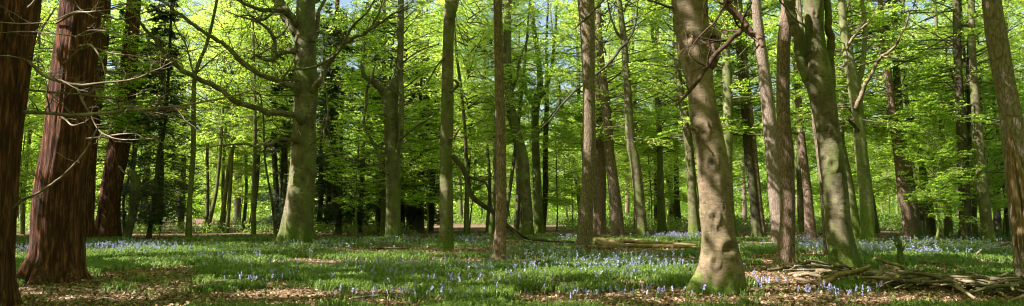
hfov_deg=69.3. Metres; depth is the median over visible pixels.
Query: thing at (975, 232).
slender tree
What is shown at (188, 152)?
beech tree
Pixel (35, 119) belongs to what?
beech tree
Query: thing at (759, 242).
fallen branch
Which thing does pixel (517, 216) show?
beech tree
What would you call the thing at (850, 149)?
beech tree
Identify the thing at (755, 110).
beech tree
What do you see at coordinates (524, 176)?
beech tree
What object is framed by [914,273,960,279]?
brushwood stick
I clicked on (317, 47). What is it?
beech tree
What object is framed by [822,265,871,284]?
branch log
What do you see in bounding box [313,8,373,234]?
conifer tree
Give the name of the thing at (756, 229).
dark tree
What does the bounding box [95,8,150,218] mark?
conifer tree
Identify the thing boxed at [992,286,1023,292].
brushwood stick
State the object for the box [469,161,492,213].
beech tree
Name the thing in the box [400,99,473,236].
beech tree
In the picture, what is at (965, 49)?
beech tree
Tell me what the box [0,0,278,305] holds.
redwood tree
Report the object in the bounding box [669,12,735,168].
beech tree
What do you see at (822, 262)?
brushwood stick
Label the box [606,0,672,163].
slender tree
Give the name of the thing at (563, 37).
beech tree
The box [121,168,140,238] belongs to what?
dead snag
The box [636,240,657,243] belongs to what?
log
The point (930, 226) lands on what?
beech tree
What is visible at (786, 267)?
brushwood stick
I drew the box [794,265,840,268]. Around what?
brushwood stick
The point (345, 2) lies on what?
sky
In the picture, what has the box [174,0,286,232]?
beech tree
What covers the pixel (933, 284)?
brushwood stick
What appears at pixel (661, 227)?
beech tree
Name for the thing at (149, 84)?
beech tree
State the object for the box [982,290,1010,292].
brushwood stick
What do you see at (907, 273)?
brushwood stick
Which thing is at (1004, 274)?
brushwood stick
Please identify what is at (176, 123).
beech tree
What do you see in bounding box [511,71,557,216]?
beech tree
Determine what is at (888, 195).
beech tree
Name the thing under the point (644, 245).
log
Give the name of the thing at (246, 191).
beech tree
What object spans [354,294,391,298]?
fallen branch
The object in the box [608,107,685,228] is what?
beech tree
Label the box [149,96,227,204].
beech tree
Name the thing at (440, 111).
beech tree
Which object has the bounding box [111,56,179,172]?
beech tree
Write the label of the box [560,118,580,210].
beech tree
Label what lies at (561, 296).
fallen leaves
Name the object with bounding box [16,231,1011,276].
bluebell drift
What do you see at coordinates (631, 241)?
log
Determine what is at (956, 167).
beech tree
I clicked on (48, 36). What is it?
beech tree
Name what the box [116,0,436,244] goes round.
beech tree
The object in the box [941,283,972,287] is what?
brushwood stick
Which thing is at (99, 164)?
beech tree
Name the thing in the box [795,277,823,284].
branch log
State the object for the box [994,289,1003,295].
brushwood stick
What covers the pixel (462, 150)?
beech tree
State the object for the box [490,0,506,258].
pine tree
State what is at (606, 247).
log
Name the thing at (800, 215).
beech tree
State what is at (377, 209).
conifer tree
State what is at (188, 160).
beech tree
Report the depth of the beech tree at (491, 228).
51.87 m
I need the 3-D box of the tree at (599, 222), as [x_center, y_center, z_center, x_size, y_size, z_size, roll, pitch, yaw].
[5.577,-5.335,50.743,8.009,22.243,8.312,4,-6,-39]
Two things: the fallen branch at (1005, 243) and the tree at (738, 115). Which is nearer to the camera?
the fallen branch at (1005, 243)
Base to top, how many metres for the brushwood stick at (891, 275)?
0.167 m
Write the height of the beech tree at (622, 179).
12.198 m
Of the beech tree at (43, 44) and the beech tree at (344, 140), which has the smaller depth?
the beech tree at (43, 44)
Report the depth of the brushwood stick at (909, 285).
15.03 m
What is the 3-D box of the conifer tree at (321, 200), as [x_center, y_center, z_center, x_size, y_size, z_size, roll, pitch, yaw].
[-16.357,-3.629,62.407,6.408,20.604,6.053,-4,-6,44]
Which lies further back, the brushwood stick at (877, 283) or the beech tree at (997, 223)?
the beech tree at (997, 223)
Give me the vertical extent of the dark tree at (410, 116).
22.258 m
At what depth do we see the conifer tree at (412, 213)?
55.81 m
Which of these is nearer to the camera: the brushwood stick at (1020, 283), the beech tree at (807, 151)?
the brushwood stick at (1020, 283)
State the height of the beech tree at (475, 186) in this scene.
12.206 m
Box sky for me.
[33,0,1023,211]
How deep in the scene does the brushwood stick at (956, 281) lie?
14.66 m
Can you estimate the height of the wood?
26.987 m
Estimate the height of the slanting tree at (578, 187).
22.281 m
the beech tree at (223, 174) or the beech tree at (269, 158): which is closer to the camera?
the beech tree at (223, 174)
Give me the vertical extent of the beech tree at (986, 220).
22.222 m
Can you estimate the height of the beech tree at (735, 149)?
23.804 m
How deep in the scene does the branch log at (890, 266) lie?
17.78 m
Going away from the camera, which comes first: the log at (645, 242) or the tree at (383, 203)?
the log at (645, 242)
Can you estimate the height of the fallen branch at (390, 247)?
0.125 m
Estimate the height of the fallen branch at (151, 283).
0.679 m
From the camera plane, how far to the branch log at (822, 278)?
16.71 m
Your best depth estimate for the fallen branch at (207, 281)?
16.51 m
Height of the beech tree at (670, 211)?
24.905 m
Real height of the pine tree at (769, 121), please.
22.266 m
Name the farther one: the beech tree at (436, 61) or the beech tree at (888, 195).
the beech tree at (888, 195)
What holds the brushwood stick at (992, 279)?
on the brushwood stick at (956, 281)
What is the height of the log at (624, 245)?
0.193 m
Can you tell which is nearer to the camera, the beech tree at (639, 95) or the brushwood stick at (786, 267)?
the brushwood stick at (786, 267)
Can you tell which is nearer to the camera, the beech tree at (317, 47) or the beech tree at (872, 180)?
the beech tree at (317, 47)
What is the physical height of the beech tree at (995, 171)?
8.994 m
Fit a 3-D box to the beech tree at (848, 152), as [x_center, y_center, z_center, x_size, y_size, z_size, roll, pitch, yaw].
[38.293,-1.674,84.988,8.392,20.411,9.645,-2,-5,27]
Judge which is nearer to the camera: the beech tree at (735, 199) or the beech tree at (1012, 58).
the beech tree at (1012, 58)
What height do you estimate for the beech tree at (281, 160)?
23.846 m
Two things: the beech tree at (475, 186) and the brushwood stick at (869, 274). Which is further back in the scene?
the beech tree at (475, 186)
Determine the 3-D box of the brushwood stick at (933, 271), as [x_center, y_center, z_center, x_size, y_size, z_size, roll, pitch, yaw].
[8.022,2.612,15.284,1.803,0.333,0.125,2,-5,-20]
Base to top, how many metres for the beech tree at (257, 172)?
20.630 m
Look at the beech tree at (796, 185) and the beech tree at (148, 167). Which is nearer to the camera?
the beech tree at (148, 167)
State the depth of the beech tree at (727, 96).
42.66 m
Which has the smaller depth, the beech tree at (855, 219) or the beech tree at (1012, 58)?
the beech tree at (855, 219)
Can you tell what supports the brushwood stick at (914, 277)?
on the brushwood stick
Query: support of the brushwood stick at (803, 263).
on the brushwood stick
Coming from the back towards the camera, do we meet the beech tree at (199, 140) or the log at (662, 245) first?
the beech tree at (199, 140)
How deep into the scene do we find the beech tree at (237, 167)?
59.80 m
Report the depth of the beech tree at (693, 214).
46.64 m
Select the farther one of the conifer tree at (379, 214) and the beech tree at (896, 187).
the beech tree at (896, 187)
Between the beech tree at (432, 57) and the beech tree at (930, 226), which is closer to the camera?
the beech tree at (930, 226)
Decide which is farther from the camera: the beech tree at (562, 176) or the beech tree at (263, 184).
the beech tree at (562, 176)
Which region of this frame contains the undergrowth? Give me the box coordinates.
[17,209,1010,233]
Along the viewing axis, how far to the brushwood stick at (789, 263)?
19.16 m
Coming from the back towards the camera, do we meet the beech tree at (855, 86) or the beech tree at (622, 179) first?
the beech tree at (622, 179)
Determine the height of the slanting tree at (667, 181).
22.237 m
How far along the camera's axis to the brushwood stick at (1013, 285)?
14.45 m
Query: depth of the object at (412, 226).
67.16 m
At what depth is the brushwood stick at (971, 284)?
14.17 m
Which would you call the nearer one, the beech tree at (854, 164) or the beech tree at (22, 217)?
the beech tree at (22, 217)
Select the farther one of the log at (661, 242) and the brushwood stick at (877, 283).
the log at (661, 242)
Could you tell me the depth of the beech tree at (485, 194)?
65.75 m
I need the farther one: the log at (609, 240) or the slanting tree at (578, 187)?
the slanting tree at (578, 187)
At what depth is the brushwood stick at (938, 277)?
15.26 m
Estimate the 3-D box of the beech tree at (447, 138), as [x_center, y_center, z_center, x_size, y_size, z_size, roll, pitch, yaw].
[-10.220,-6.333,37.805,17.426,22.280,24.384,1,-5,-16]
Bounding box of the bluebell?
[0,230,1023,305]
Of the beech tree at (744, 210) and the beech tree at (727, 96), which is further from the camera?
the beech tree at (744, 210)
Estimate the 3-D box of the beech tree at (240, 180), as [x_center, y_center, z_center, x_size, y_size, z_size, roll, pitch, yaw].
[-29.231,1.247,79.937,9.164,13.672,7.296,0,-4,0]
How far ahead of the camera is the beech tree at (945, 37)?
67.58 m
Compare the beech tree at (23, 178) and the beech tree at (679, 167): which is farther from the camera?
the beech tree at (679, 167)
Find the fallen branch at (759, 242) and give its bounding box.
[743,241,776,243]
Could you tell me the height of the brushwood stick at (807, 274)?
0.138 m
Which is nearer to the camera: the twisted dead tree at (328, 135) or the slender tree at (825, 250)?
the slender tree at (825, 250)
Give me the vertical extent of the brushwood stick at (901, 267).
0.639 m
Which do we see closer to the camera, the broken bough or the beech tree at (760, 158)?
the broken bough
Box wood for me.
[25,110,1002,217]
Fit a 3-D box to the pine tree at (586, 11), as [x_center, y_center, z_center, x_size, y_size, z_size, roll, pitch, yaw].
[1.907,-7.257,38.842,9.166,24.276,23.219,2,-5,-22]
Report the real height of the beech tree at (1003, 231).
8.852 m
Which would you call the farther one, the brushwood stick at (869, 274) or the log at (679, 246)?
the log at (679, 246)
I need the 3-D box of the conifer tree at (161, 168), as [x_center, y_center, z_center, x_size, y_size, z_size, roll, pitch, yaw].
[-26.284,-2.203,56.035,5.407,16.798,5.086,-2,-5,21]
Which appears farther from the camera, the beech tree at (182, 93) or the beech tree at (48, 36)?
the beech tree at (182, 93)
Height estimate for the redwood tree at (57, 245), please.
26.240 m
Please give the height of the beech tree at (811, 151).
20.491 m
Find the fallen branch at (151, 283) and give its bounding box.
[129,262,178,301]
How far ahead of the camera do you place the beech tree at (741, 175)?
68.03 m
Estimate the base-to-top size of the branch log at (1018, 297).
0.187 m
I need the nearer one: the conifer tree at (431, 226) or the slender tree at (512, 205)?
the conifer tree at (431, 226)
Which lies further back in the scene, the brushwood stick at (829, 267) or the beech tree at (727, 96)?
the beech tree at (727, 96)
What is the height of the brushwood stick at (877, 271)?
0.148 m
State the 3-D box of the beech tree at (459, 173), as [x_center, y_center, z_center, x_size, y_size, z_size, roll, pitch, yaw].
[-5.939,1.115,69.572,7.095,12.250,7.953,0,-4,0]
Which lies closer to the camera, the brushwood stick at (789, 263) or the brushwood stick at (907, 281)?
the brushwood stick at (907, 281)
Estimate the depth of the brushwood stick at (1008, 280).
14.33 m
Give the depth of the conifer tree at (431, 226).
59.84 m
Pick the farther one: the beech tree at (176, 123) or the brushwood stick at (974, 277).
the beech tree at (176, 123)
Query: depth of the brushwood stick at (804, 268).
18.39 m
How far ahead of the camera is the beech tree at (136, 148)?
61.38 m
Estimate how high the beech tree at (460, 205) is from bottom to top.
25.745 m
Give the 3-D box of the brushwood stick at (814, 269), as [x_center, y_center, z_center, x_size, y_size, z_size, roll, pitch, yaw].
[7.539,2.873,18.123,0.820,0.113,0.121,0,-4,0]
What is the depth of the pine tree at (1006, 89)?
16.78 m
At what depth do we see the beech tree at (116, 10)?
66.34 m
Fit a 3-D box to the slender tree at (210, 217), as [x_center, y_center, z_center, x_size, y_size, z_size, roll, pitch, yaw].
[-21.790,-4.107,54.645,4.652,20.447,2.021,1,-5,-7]
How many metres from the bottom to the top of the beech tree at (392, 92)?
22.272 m
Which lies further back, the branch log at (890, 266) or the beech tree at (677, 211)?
the beech tree at (677, 211)
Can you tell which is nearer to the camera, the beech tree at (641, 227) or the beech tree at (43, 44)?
the beech tree at (641, 227)
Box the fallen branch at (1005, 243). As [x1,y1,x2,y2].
[984,242,1009,249]
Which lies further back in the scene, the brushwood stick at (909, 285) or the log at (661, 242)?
the log at (661, 242)
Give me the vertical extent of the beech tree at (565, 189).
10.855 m
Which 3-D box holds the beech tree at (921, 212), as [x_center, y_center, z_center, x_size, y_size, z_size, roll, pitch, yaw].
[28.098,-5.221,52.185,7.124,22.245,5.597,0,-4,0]
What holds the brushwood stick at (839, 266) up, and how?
on the brushwood stick
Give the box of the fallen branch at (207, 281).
[206,279,251,282]
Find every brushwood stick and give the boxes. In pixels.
[767,265,827,269]
[783,266,842,270]
[785,262,809,271]
[788,271,832,274]
[790,261,813,268]
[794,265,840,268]
[799,271,821,275]
[802,258,844,268]
[803,268,830,270]
[805,272,822,277]
[811,262,872,279]
[831,264,856,268]
[856,269,895,274]
[857,276,926,285]
[861,273,885,275]
[865,282,896,284]
[867,270,934,288]
[873,257,931,280]
[874,273,942,280]
[888,283,949,286]
[895,269,971,283]
[899,275,937,279]
[903,284,918,288]
[904,269,921,275]
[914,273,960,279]
[915,257,984,279]
[923,279,994,283]
[935,277,1023,283]
[941,275,989,279]
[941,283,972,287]
[947,283,992,285]
[963,283,1018,289]
[965,281,1023,294]
[967,272,989,276]
[968,272,1010,291]
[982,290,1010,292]
[988,279,1020,283]
[990,276,1014,290]
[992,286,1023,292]
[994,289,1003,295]
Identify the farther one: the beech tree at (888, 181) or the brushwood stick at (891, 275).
the beech tree at (888, 181)
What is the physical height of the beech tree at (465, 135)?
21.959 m
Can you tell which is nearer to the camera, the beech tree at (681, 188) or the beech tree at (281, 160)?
the beech tree at (281, 160)
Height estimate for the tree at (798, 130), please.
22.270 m
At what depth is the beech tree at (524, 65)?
51.96 m
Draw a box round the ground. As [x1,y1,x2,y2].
[16,213,1023,305]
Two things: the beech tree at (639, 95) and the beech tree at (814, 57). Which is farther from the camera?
the beech tree at (639, 95)
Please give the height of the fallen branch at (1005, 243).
0.373 m
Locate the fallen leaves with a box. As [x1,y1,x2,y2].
[15,233,1023,305]
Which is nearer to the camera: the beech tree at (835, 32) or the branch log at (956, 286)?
the branch log at (956, 286)
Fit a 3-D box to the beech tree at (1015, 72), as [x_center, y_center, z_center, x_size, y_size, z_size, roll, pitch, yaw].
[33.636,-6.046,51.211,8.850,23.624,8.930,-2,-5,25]
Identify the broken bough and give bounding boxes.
[446,154,574,251]
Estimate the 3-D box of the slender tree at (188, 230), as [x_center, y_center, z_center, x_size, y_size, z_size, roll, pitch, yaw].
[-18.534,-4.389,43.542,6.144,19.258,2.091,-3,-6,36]
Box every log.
[588,245,619,248]
[595,238,623,243]
[596,241,623,244]
[598,243,635,247]
[620,238,648,243]
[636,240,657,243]
[636,244,651,247]
[652,244,685,247]
[658,241,696,245]
[672,245,700,247]
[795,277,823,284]
[817,269,849,282]
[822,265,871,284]
[872,265,885,285]
[885,264,899,269]
[954,284,975,299]
[1008,294,1023,302]
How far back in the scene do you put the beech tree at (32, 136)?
69.77 m
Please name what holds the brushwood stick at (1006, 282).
on the brushwood stick
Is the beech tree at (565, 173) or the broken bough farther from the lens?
the beech tree at (565, 173)
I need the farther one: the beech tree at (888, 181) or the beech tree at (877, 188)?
the beech tree at (877, 188)
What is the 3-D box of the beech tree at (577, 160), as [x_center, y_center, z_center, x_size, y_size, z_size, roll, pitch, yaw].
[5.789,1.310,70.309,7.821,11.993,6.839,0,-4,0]
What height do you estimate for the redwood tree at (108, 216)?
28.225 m
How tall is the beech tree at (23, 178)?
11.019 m
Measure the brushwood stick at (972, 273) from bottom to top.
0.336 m
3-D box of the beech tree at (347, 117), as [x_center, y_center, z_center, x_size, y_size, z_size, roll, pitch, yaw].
[-9.182,0.034,46.037,5.777,10.782,6.280,0,-4,0]
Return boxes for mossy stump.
[892,238,910,266]
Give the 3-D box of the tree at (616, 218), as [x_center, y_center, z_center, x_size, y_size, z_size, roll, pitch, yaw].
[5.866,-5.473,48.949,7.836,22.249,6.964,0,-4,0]
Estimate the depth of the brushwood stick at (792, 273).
18.04 m
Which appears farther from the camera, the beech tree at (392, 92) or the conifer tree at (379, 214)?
the conifer tree at (379, 214)
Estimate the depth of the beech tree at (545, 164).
58.95 m
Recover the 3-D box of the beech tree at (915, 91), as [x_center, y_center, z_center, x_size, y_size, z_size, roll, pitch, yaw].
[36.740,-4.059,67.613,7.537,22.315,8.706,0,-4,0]
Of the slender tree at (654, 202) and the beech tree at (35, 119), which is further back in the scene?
the slender tree at (654, 202)
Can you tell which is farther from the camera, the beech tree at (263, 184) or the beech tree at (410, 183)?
the beech tree at (263, 184)
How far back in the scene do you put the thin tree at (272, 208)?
44.21 m
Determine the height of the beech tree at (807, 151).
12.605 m
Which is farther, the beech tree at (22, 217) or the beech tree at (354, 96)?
the beech tree at (354, 96)
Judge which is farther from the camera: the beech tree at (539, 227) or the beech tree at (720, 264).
the beech tree at (539, 227)
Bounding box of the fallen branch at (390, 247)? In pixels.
[374,246,408,248]
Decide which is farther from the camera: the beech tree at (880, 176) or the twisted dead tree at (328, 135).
the beech tree at (880, 176)
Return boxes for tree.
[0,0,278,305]
[16,0,179,285]
[17,1,52,224]
[17,69,44,212]
[18,81,45,207]
[19,0,58,233]
[19,80,46,193]
[22,0,57,164]
[27,3,119,131]
[33,117,140,197]
[34,0,171,237]
[95,0,169,237]
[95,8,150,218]
[96,104,107,183]
[97,0,151,161]
[97,8,151,160]
[99,0,207,230]
[102,113,184,230]
[106,0,188,222]
[108,0,222,232]
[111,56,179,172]
[115,0,208,237]
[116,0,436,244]
[122,125,134,231]
[123,19,199,232]
[140,9,216,228]
[141,0,266,231]
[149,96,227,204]
[157,0,229,236]
[166,79,205,214]
[167,151,202,195]
[174,0,265,225]
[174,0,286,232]
[183,0,284,229]
[187,0,246,233]
[193,152,227,208]
[198,116,278,219]
[199,0,294,230]
[199,0,332,234]
[205,106,280,203]
[209,85,252,222]
[217,0,258,232]
[217,0,340,232]
[217,0,348,222]
[239,106,288,202]
[256,28,317,228]
[259,72,289,179]
[260,95,277,236]
[278,0,354,166]
[278,0,356,229]
[289,93,357,191]
[313,0,361,229]
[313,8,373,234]
[316,65,408,235]
[318,0,443,236]
[319,1,381,232]
[325,0,441,228]
[326,116,335,230]
[337,0,442,239]
[342,75,438,213]
[345,4,415,231]
[372,0,458,220]
[376,0,427,228]
[376,0,461,230]
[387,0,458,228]
[397,0,524,233]
[400,42,439,232]
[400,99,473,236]
[401,63,457,231]
[404,0,460,208]
[406,140,423,230]
[408,0,552,233]
[410,0,518,231]
[417,112,483,197]
[422,0,461,250]
[429,16,483,161]
[429,28,474,224]
[430,0,548,231]
[432,81,510,226]
[453,75,479,219]
[453,108,533,204]
[454,0,559,218]
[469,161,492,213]
[481,38,542,226]
[487,0,580,230]
[488,20,560,229]
[489,90,531,221]
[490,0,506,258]
[503,0,533,234]
[511,1,564,232]
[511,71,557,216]
[516,105,581,230]
[525,0,657,151]
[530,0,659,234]
[537,0,682,235]
[539,104,608,219]
[540,1,581,212]
[541,115,581,218]
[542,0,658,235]
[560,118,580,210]
[566,18,647,226]
[574,0,604,248]
[602,0,676,229]
[603,44,650,176]
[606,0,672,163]
[606,104,651,203]
[608,0,753,235]
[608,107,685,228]
[610,0,721,232]
[612,1,688,231]
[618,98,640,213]
[620,37,684,224]
[634,4,716,228]
[634,12,684,225]
[641,29,686,217]
[647,0,766,295]
[655,0,792,236]
[663,90,685,187]
[663,107,740,228]
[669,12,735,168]
[672,0,804,236]
[678,118,760,192]
[682,0,802,237]
[684,1,773,153]
[694,146,742,201]
[695,113,760,208]
[713,0,805,162]
[722,0,872,238]
[732,76,763,218]
[737,102,812,209]
[751,0,779,241]
[754,0,840,233]
[759,90,819,197]
[772,0,796,265]
[773,0,917,238]
[779,0,863,267]
[790,0,925,242]
[790,28,871,175]
[794,130,810,213]
[804,0,915,147]
[807,92,894,215]
[809,53,873,174]
[811,110,827,256]
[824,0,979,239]
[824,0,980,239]
[835,2,929,232]
[846,96,895,201]
[846,135,878,187]
[851,162,882,205]
[855,0,985,235]
[858,148,899,213]
[867,93,946,202]
[868,0,955,233]
[868,115,894,211]
[870,0,949,228]
[870,0,1023,240]
[874,145,898,218]
[879,0,1003,236]
[888,91,985,239]
[898,0,986,154]
[899,0,1023,242]
[910,1,1008,236]
[911,1,991,131]
[913,0,990,222]
[923,96,991,231]
[925,0,1023,233]
[929,77,1007,217]
[938,56,1023,235]
[940,0,1023,136]
[952,104,1008,234]
[977,2,1021,204]
[981,0,1023,275]
[983,4,1023,79]
[987,80,1023,206]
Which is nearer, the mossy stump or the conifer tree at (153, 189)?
the mossy stump
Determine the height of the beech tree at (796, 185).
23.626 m
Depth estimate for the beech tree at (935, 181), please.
36.87 m
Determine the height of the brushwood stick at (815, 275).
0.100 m
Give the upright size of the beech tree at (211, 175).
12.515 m
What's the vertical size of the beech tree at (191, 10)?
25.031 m

